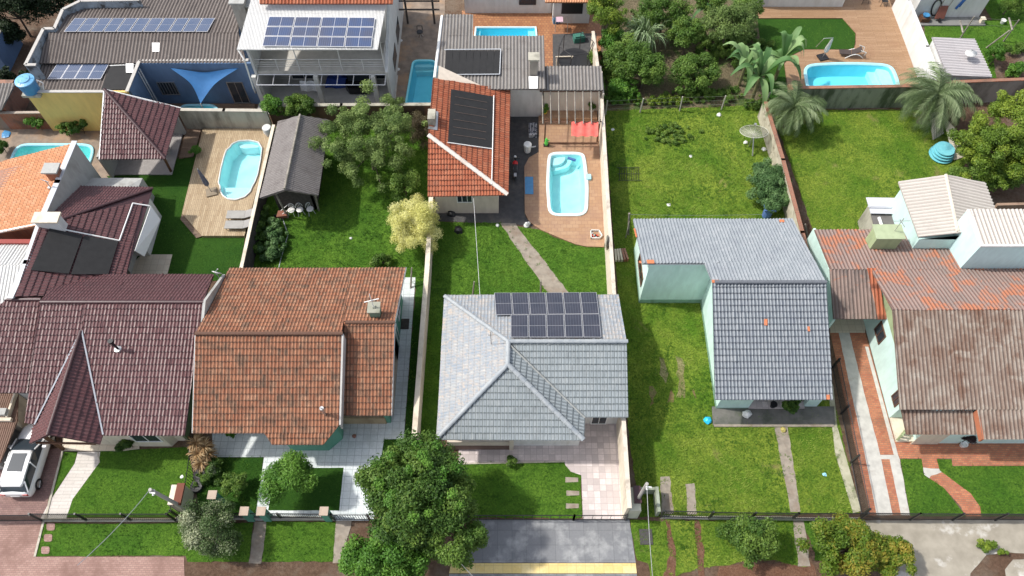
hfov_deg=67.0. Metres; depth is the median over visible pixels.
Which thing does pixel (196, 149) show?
potted bush
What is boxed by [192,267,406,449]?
tiled house
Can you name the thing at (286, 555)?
lawn
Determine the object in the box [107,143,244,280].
lawn
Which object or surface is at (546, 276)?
garden path
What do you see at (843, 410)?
iron railing
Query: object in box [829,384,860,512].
kerb strip
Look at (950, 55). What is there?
garden shed
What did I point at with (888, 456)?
driveway strip
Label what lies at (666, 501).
driveway strip
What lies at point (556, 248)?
lawn
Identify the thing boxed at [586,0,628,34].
garden tree
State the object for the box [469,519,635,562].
street pavement
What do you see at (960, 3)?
blue hose
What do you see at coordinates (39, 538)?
kerb
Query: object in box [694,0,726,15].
garden tree
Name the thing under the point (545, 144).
garden ornament
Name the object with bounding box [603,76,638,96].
garden tree
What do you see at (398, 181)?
bush
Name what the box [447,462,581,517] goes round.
lawn
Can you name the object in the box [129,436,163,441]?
window
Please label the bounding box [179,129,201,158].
deck step
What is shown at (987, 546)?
weed shrub
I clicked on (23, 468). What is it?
parked car
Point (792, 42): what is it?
banana plant
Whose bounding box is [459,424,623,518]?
tile terrace
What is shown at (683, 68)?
garden tree
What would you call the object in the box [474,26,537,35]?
swimming pool
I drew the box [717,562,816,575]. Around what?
dirt track
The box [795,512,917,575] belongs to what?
verge tree
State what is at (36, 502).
driveway
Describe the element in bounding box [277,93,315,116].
hedge shrub
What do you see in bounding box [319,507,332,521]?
gate pillar
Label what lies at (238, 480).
shrub
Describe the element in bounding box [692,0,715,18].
banana plant
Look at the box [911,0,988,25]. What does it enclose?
white outbuilding
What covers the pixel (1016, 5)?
corner shrub
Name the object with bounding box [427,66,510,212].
tiled house
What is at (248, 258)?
boundary wall
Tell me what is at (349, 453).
white tile terrace
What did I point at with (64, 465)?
lawn
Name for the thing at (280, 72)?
two storey house
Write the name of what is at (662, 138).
weed patch
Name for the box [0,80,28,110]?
shed
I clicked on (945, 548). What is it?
street pavement
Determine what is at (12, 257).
shed
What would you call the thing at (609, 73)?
undergrowth
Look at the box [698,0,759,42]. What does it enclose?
garden tree
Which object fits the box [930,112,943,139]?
trunk
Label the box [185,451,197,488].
iron railing
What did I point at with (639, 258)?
window
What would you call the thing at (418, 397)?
boundary wall
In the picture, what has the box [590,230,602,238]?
tool crate
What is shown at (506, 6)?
white house
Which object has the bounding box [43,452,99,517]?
garden path
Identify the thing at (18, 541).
street pavement
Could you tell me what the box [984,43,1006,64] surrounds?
garden shrub
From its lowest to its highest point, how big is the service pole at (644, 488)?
4.504 m
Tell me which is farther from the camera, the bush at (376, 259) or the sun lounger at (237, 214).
the sun lounger at (237, 214)
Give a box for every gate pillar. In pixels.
[207,490,224,503]
[239,507,255,521]
[256,507,271,521]
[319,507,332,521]
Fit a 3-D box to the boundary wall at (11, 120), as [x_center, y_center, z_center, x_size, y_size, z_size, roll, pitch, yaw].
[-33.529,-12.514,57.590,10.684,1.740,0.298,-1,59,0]
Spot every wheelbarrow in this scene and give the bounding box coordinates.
[274,205,292,218]
[935,1,952,21]
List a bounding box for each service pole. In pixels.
[148,488,185,510]
[637,482,651,498]
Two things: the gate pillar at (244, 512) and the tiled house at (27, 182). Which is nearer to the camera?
the gate pillar at (244, 512)
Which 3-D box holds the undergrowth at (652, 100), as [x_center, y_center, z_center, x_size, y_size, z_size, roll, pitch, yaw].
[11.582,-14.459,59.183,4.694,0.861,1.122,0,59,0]
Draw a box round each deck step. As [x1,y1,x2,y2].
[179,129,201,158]
[180,215,201,237]
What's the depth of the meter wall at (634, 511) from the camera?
42.39 m
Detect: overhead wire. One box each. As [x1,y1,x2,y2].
[77,491,148,565]
[473,198,479,291]
[647,490,652,575]
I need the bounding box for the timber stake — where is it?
[410,267,411,287]
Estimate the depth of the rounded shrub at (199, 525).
40.99 m
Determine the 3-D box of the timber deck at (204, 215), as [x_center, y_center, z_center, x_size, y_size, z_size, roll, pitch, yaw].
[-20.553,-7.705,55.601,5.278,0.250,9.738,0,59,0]
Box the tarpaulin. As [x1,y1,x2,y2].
[325,75,346,88]
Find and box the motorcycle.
[510,155,519,179]
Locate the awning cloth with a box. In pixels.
[571,121,597,136]
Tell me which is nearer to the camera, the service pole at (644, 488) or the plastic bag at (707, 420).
the service pole at (644, 488)
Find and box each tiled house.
[0,144,69,238]
[0,273,224,450]
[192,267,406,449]
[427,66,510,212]
[436,294,627,449]
[633,218,832,408]
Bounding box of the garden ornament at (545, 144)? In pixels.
[543,138,549,146]
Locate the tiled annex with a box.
[15,178,161,296]
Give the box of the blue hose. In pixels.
[955,0,965,8]
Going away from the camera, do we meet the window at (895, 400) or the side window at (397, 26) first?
the window at (895, 400)
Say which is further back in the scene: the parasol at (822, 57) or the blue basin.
the blue basin
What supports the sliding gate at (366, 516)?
on the white tile terrace at (349, 453)
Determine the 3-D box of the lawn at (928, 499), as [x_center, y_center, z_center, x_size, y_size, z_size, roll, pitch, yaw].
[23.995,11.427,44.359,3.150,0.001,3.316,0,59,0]
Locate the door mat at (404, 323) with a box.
[400,319,408,328]
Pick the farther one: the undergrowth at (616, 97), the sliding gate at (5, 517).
the undergrowth at (616, 97)
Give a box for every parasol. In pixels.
[197,168,217,196]
[816,38,832,61]
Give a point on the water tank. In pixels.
(27, 85)
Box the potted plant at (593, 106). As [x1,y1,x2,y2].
[588,102,595,109]
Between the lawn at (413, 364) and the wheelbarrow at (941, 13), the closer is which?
the lawn at (413, 364)
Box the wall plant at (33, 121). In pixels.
[23,116,44,128]
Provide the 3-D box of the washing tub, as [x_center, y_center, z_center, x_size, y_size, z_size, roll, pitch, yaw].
[1.331,-10.345,56.709,0.976,0.800,0.588,-10,60,-6]
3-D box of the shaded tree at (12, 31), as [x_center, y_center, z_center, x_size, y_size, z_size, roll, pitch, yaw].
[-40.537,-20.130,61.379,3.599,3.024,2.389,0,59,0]
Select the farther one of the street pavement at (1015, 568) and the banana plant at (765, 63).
the banana plant at (765, 63)
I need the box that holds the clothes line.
[959,16,1018,47]
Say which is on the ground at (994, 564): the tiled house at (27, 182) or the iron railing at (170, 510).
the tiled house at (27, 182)
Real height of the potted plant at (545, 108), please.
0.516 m
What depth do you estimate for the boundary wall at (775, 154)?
55.11 m
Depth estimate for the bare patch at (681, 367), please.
47.88 m
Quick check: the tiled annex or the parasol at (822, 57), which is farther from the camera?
the parasol at (822, 57)
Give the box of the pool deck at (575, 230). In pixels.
[524,114,604,247]
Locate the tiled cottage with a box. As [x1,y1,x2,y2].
[545,0,589,22]
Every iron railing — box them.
[27,510,179,521]
[169,485,179,515]
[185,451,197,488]
[230,513,335,520]
[659,510,714,519]
[708,511,799,520]
[792,512,867,520]
[831,358,871,515]
[860,512,1023,520]
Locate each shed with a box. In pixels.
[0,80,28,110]
[0,244,28,303]
[260,114,328,217]
[929,37,991,79]
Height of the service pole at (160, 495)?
5.012 m
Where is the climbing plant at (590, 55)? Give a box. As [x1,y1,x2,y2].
[587,47,598,64]
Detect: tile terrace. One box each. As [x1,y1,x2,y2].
[212,277,414,520]
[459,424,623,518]
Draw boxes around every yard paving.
[0,129,108,177]
[396,0,444,101]
[434,117,538,225]
[462,11,600,65]
[553,33,596,65]
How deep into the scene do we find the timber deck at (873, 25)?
63.47 m
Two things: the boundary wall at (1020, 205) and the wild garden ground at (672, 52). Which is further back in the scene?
the wild garden ground at (672, 52)
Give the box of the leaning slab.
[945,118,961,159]
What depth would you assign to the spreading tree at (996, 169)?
52.77 m
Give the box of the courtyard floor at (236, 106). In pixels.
[165,103,254,115]
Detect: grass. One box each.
[38,0,1023,563]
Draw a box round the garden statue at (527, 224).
[524,221,530,227]
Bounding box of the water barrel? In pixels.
[762,204,775,218]
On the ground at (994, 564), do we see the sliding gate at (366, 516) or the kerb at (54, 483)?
the kerb at (54, 483)
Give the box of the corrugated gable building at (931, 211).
[891,174,995,248]
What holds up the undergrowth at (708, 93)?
on the wild garden ground at (672, 52)
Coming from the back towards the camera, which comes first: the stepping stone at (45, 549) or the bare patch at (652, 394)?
the bare patch at (652, 394)
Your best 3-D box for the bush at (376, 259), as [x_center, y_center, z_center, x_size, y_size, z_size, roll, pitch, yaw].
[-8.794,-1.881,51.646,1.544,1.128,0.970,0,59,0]
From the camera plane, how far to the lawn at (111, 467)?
44.53 m
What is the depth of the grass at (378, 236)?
51.74 m
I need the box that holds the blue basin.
[923,12,929,17]
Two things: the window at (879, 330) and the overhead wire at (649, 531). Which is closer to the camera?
the overhead wire at (649, 531)
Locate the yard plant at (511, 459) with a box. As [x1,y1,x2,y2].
[506,455,517,467]
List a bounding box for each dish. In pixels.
[604,235,608,249]
[740,123,768,155]
[965,49,976,59]
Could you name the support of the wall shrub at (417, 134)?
on the lawn at (331, 242)
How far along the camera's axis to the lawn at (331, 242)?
53.81 m
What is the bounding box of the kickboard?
[2,130,10,137]
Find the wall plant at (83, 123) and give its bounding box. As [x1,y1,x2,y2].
[67,119,87,133]
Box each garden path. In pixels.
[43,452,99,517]
[500,223,567,294]
[775,427,799,511]
[793,521,809,565]
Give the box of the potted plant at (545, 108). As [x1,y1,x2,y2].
[543,103,548,112]
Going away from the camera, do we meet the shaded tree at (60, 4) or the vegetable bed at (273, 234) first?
the vegetable bed at (273, 234)
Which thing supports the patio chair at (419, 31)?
on the yard paving at (413, 47)
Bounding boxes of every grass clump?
[621,14,672,49]
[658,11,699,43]
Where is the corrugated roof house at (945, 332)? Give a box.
[814,218,1023,443]
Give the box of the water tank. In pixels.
[14,73,44,97]
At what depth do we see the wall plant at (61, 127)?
57.20 m
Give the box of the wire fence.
[605,92,770,114]
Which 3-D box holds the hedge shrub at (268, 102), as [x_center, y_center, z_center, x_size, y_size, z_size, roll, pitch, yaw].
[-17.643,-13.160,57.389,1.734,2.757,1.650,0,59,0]
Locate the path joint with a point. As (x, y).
(928, 472)
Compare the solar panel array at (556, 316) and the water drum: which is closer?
the solar panel array at (556, 316)
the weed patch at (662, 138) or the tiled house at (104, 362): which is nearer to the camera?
the tiled house at (104, 362)
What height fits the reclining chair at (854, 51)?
0.820 m
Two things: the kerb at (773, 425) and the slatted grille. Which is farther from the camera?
the slatted grille
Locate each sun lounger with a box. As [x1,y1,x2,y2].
[224,219,249,229]
[226,208,252,219]
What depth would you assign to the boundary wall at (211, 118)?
57.15 m
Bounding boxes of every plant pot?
[770,401,777,407]
[959,441,967,447]
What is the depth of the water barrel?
53.53 m
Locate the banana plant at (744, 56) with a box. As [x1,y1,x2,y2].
[722,41,760,85]
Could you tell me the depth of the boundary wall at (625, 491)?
50.23 m
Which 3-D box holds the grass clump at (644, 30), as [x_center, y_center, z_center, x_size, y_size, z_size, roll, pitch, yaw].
[10.550,-20.055,61.523,4.619,3.019,4.437,0,59,0]
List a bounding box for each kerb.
[33,522,44,556]
[45,451,63,516]
[464,461,563,463]
[714,424,833,426]
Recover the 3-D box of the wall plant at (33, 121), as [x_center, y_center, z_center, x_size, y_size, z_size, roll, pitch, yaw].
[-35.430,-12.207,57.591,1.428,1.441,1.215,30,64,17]
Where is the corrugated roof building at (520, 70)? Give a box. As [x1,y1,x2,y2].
[433,14,603,116]
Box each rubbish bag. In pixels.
[447,211,454,216]
[454,226,461,233]
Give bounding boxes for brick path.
[894,441,1023,465]
[922,459,980,515]
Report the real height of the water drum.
0.820 m
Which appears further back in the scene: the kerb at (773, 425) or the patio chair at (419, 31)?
the patio chair at (419, 31)
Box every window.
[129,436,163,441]
[156,82,179,94]
[393,16,399,69]
[397,304,400,321]
[456,196,472,202]
[519,0,535,4]
[590,418,607,423]
[638,254,642,286]
[874,321,885,344]
[891,390,898,407]
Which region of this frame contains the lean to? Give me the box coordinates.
[858,197,893,229]
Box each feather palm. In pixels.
[761,80,828,138]
[894,61,982,138]
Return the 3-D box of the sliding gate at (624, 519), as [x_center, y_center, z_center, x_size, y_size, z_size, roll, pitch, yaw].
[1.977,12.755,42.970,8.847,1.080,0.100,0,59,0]
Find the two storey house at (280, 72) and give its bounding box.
[228,0,403,113]
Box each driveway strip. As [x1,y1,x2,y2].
[660,476,673,513]
[685,483,696,514]
[839,333,891,514]
[865,347,897,454]
[879,455,898,458]
[890,459,908,514]
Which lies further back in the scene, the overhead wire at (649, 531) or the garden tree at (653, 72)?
the garden tree at (653, 72)
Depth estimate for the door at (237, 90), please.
58.54 m
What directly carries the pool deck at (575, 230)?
on the ground at (994, 564)
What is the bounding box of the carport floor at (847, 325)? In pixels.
[830,319,865,332]
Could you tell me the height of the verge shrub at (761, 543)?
2.620 m
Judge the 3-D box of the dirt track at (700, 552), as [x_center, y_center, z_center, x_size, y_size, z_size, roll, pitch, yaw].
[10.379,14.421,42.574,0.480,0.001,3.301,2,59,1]
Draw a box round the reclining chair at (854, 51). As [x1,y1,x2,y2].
[839,45,866,57]
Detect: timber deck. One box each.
[182,129,268,237]
[758,0,916,89]
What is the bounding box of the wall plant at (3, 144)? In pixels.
[0,139,8,153]
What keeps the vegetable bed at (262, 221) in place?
on the lawn at (331, 242)
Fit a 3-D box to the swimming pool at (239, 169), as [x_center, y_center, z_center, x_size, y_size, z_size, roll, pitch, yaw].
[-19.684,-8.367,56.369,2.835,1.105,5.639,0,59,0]
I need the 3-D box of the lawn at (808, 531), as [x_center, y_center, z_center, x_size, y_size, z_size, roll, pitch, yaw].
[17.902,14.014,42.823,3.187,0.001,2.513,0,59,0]
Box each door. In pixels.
[226,82,250,103]
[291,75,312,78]
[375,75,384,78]
[395,323,399,345]
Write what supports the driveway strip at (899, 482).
on the driveway at (859, 342)
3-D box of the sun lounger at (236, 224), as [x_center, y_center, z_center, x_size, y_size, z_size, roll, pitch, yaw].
[-18.759,-4.349,53.114,1.900,0.600,0.660,0,59,0]
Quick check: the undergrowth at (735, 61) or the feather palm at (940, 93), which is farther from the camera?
the undergrowth at (735, 61)
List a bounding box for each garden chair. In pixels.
[288,203,294,216]
[295,203,304,216]
[305,202,315,213]
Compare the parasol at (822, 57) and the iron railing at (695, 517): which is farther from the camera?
the parasol at (822, 57)
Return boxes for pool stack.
[929,141,954,163]
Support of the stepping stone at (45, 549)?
on the lawn at (148, 541)
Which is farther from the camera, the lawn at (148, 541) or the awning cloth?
the awning cloth
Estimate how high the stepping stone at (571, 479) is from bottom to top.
0.030 m
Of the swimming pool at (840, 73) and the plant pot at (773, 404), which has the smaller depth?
the plant pot at (773, 404)
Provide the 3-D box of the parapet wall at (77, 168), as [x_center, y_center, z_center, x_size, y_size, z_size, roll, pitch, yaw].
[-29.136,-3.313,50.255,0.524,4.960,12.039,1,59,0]
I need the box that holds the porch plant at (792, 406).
[782,400,802,414]
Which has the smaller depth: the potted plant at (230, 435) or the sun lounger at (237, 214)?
the potted plant at (230, 435)
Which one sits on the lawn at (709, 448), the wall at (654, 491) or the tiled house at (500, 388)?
the wall at (654, 491)
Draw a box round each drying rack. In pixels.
[529,123,536,137]
[555,16,567,31]
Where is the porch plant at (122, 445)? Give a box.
[114,439,133,452]
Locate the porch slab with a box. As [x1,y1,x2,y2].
[712,406,834,425]
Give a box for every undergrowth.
[598,44,629,100]
[604,91,652,104]
[623,8,666,27]
[633,93,692,106]
[663,85,761,104]
[692,31,738,61]
[726,21,775,74]
[744,97,769,109]
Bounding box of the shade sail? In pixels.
[171,68,237,107]
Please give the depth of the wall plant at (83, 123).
57.16 m
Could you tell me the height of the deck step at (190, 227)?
0.120 m
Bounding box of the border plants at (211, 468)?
[207,463,215,473]
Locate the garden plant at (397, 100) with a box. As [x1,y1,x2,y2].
[383,93,405,114]
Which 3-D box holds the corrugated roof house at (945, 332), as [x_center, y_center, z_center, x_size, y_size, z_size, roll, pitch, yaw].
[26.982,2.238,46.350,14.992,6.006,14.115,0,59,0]
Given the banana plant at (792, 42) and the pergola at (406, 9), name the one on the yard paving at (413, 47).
the pergola at (406, 9)
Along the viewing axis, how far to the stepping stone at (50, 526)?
43.20 m
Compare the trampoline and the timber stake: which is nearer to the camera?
the timber stake
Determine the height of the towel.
1.400 m
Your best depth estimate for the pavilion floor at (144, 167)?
56.36 m
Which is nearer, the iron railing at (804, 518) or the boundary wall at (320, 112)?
the iron railing at (804, 518)
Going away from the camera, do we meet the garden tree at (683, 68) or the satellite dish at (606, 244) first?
the satellite dish at (606, 244)
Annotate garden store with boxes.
[0,19,22,71]
[0,393,26,468]
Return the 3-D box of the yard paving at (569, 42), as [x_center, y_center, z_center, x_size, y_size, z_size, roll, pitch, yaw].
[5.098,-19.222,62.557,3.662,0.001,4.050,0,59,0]
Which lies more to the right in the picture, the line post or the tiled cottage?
the line post
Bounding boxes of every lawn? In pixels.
[36,523,252,561]
[48,452,76,500]
[67,447,193,516]
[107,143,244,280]
[197,457,262,515]
[254,125,428,282]
[262,521,335,561]
[268,468,343,510]
[381,439,404,456]
[404,280,423,435]
[420,222,606,440]
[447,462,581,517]
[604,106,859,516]
[630,519,806,575]
[758,19,854,100]
[773,109,965,229]
[803,521,851,560]
[900,459,964,515]
[924,0,1023,77]
[937,459,1023,515]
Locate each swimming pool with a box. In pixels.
[10,143,93,162]
[181,104,216,107]
[218,140,262,199]
[405,59,437,102]
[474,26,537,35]
[546,152,590,215]
[804,62,898,85]
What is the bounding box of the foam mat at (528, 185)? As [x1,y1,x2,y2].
[525,177,532,193]
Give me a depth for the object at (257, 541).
42.77 m
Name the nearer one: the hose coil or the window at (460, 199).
the window at (460, 199)
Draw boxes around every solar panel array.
[47,64,108,78]
[64,18,214,31]
[262,17,374,46]
[494,292,600,337]
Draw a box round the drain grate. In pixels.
[639,529,652,544]
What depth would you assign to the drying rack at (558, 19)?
63.07 m
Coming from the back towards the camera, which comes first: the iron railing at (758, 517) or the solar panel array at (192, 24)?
the solar panel array at (192, 24)
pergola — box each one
[399,0,439,23]
[540,91,601,143]
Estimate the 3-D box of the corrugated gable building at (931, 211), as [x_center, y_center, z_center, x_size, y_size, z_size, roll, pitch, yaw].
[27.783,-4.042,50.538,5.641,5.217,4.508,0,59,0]
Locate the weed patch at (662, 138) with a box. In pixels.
[644,121,703,144]
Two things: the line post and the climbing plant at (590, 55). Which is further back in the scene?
the climbing plant at (590, 55)
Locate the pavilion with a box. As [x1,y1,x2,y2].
[96,88,185,177]
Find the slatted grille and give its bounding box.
[617,167,641,180]
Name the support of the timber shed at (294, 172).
on the lawn at (331, 242)
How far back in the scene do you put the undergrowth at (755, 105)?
59.03 m
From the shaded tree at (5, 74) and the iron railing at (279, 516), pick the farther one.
the shaded tree at (5, 74)
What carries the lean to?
on the ground at (994, 564)
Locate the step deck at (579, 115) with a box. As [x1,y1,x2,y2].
[541,110,596,120]
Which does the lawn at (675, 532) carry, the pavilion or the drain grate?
the drain grate
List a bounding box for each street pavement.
[0,521,183,575]
[449,574,636,575]
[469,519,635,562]
[865,520,1023,575]
[1005,559,1023,575]
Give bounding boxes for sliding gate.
[0,515,41,520]
[330,514,376,520]
[468,514,627,520]
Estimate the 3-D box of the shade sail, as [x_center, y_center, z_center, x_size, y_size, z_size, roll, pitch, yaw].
[-22.378,-14.178,57.438,5.193,3.700,2.415,0,59,0]
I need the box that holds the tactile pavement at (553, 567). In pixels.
[449,563,636,572]
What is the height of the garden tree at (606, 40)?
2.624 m
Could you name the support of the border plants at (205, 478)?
on the lawn at (246, 493)
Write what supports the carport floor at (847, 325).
on the ground at (994, 564)
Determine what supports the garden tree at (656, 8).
on the wild garden ground at (672, 52)
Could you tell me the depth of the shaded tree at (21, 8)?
60.66 m
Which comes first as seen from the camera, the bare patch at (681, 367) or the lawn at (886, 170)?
the bare patch at (681, 367)
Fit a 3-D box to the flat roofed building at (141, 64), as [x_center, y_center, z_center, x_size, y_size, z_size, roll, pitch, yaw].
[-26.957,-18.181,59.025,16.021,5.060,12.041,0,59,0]
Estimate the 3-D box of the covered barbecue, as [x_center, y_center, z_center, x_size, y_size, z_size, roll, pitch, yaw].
[5.446,-20.374,62.908,0.900,0.620,0.600,-10,60,-6]
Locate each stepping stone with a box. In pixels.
[41,546,49,553]
[44,534,51,541]
[46,523,54,530]
[565,477,577,482]
[566,490,578,495]
[566,503,578,508]
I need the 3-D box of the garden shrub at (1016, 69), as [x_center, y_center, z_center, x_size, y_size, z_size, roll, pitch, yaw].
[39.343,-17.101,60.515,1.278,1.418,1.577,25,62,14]
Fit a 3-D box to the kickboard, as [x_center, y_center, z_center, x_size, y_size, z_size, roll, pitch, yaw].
[-37.918,-11.512,57.939,0.701,0.077,0.696,10,60,6]
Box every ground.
[0,0,1023,575]
[601,0,764,110]
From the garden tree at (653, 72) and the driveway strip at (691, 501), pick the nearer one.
the driveway strip at (691, 501)
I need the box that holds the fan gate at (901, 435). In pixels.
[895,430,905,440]
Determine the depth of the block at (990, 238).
46.28 m
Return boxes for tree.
[0,0,55,36]
[0,18,26,44]
[0,65,16,80]
[17,69,29,76]
[31,0,77,14]
[256,449,318,508]
[307,79,427,192]
[337,428,489,575]
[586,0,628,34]
[597,23,626,55]
[602,32,652,77]
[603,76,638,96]
[618,45,668,87]
[637,0,695,37]
[665,14,707,54]
[668,52,722,93]
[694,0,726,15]
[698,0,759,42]
[733,0,764,25]
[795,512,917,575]
[946,88,1023,191]
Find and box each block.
[949,209,1023,268]
[979,16,986,23]
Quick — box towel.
[299,81,316,91]
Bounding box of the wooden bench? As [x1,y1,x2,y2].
[919,14,930,22]
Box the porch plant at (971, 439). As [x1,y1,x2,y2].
[958,435,976,443]
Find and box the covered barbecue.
[572,32,584,43]
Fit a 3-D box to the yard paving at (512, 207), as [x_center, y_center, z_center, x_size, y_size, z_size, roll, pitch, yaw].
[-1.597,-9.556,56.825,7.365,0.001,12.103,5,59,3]
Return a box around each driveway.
[0,448,61,519]
[830,333,900,514]
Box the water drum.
[262,124,270,136]
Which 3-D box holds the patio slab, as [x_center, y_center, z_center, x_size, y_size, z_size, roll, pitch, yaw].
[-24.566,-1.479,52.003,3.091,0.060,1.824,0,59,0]
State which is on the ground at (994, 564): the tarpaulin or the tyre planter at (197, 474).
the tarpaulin
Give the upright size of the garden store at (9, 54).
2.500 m
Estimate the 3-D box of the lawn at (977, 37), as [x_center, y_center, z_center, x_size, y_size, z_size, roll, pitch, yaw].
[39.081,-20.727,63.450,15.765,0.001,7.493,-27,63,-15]
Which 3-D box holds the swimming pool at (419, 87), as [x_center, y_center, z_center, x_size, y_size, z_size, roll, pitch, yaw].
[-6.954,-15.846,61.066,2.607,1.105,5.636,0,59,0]
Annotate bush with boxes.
[185,433,217,471]
[187,145,201,153]
[369,252,391,266]
[385,167,420,201]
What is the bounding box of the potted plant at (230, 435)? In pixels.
[225,433,235,438]
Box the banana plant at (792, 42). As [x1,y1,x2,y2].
[750,26,806,80]
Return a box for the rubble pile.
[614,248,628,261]
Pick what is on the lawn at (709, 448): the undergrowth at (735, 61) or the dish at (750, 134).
the dish at (750, 134)
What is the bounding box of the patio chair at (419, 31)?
[417,25,422,37]
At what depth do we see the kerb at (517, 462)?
45.05 m
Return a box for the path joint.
[923,468,940,477]
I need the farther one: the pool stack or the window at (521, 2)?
the window at (521, 2)
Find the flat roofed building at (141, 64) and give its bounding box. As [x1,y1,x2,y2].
[24,0,259,130]
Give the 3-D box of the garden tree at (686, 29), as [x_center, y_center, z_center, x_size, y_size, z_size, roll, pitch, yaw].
[13.767,-19.812,60.808,2.820,3.671,2.978,-28,63,-16]
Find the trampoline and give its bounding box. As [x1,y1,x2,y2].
[558,32,593,65]
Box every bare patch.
[649,386,656,405]
[659,357,667,382]
[668,390,673,402]
[676,356,684,397]
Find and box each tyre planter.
[190,480,203,492]
[193,469,205,479]
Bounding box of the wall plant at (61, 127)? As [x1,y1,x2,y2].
[55,122,75,135]
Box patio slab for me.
[132,254,171,273]
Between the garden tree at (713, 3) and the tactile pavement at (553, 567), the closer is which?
the tactile pavement at (553, 567)
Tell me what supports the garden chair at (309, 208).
on the lawn at (331, 242)
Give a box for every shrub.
[177,497,243,559]
[220,471,247,498]
[259,94,282,115]
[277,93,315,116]
[385,192,443,254]
[405,109,427,150]
[715,512,781,570]
[745,157,791,213]
[976,538,997,552]
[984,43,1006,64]
[996,0,1023,15]
[997,548,1008,554]
[1002,42,1023,54]
[1004,61,1023,77]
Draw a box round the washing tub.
[524,141,535,152]
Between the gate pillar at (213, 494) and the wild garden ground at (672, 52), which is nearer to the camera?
the gate pillar at (213, 494)
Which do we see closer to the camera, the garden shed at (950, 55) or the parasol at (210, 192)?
the parasol at (210, 192)
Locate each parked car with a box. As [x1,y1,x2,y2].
[0,424,55,496]
[345,75,371,93]
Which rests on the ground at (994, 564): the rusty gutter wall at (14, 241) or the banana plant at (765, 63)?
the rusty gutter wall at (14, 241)
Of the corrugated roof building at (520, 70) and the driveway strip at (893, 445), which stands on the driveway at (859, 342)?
the driveway strip at (893, 445)
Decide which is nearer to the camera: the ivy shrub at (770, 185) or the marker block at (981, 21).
the ivy shrub at (770, 185)
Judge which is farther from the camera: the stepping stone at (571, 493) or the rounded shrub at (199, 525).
the stepping stone at (571, 493)
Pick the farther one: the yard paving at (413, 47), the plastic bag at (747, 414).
the yard paving at (413, 47)
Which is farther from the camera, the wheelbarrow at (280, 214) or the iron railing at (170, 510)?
the wheelbarrow at (280, 214)
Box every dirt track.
[663,520,675,575]
[694,520,704,575]
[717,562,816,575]
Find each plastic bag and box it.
[703,417,711,424]
[742,410,751,418]
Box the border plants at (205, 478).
[199,455,223,486]
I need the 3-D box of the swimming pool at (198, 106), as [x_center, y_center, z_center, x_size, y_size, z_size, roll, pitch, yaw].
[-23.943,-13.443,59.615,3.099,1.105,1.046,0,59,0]
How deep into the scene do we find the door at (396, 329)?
48.10 m
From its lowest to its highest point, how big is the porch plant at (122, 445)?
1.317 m
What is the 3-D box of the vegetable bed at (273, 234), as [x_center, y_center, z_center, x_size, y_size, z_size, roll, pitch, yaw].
[-16.272,-3.431,52.537,2.104,0.941,3.642,0,59,0]
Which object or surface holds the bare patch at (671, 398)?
on the lawn at (709, 448)
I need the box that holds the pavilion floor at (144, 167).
[114,134,182,174]
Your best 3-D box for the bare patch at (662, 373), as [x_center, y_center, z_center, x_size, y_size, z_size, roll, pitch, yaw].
[9.426,5.104,48.106,0.566,0.001,1.849,0,59,0]
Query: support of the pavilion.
on the pavilion floor at (144, 167)
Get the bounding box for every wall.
[0,111,51,129]
[0,239,30,244]
[7,141,100,298]
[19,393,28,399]
[167,483,193,511]
[179,108,272,128]
[239,125,275,267]
[269,103,430,124]
[412,197,433,439]
[590,31,631,517]
[627,486,641,517]
[641,487,660,515]
[757,102,808,248]
[793,84,921,108]
[807,228,834,327]
[892,0,937,80]
[918,78,1023,104]
[995,202,1023,208]
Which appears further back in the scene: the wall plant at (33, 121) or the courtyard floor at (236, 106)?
the courtyard floor at (236, 106)
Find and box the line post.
[625,213,629,237]
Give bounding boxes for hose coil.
[931,0,941,15]
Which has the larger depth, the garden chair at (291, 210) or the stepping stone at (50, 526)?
the garden chair at (291, 210)
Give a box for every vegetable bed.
[253,204,269,252]
[257,216,288,261]
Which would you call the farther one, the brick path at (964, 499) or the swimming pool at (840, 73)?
the swimming pool at (840, 73)
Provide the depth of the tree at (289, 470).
41.74 m
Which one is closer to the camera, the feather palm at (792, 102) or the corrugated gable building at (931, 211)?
the corrugated gable building at (931, 211)
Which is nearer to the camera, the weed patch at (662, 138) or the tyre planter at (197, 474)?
the tyre planter at (197, 474)
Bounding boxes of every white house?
[464,0,551,12]
[759,0,844,6]
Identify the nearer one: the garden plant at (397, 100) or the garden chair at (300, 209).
the garden chair at (300, 209)
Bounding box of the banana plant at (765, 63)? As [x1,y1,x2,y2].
[730,44,795,103]
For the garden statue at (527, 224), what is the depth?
53.50 m
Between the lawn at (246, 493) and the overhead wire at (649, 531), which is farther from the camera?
the lawn at (246, 493)
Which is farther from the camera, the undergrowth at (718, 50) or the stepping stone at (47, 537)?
the undergrowth at (718, 50)
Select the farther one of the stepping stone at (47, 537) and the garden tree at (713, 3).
the garden tree at (713, 3)
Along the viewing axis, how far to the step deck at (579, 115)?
58.43 m
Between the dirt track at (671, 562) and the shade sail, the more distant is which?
the shade sail
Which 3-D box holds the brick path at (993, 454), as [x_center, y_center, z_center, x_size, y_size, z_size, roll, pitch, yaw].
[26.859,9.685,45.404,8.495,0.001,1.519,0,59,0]
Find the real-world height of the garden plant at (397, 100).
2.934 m

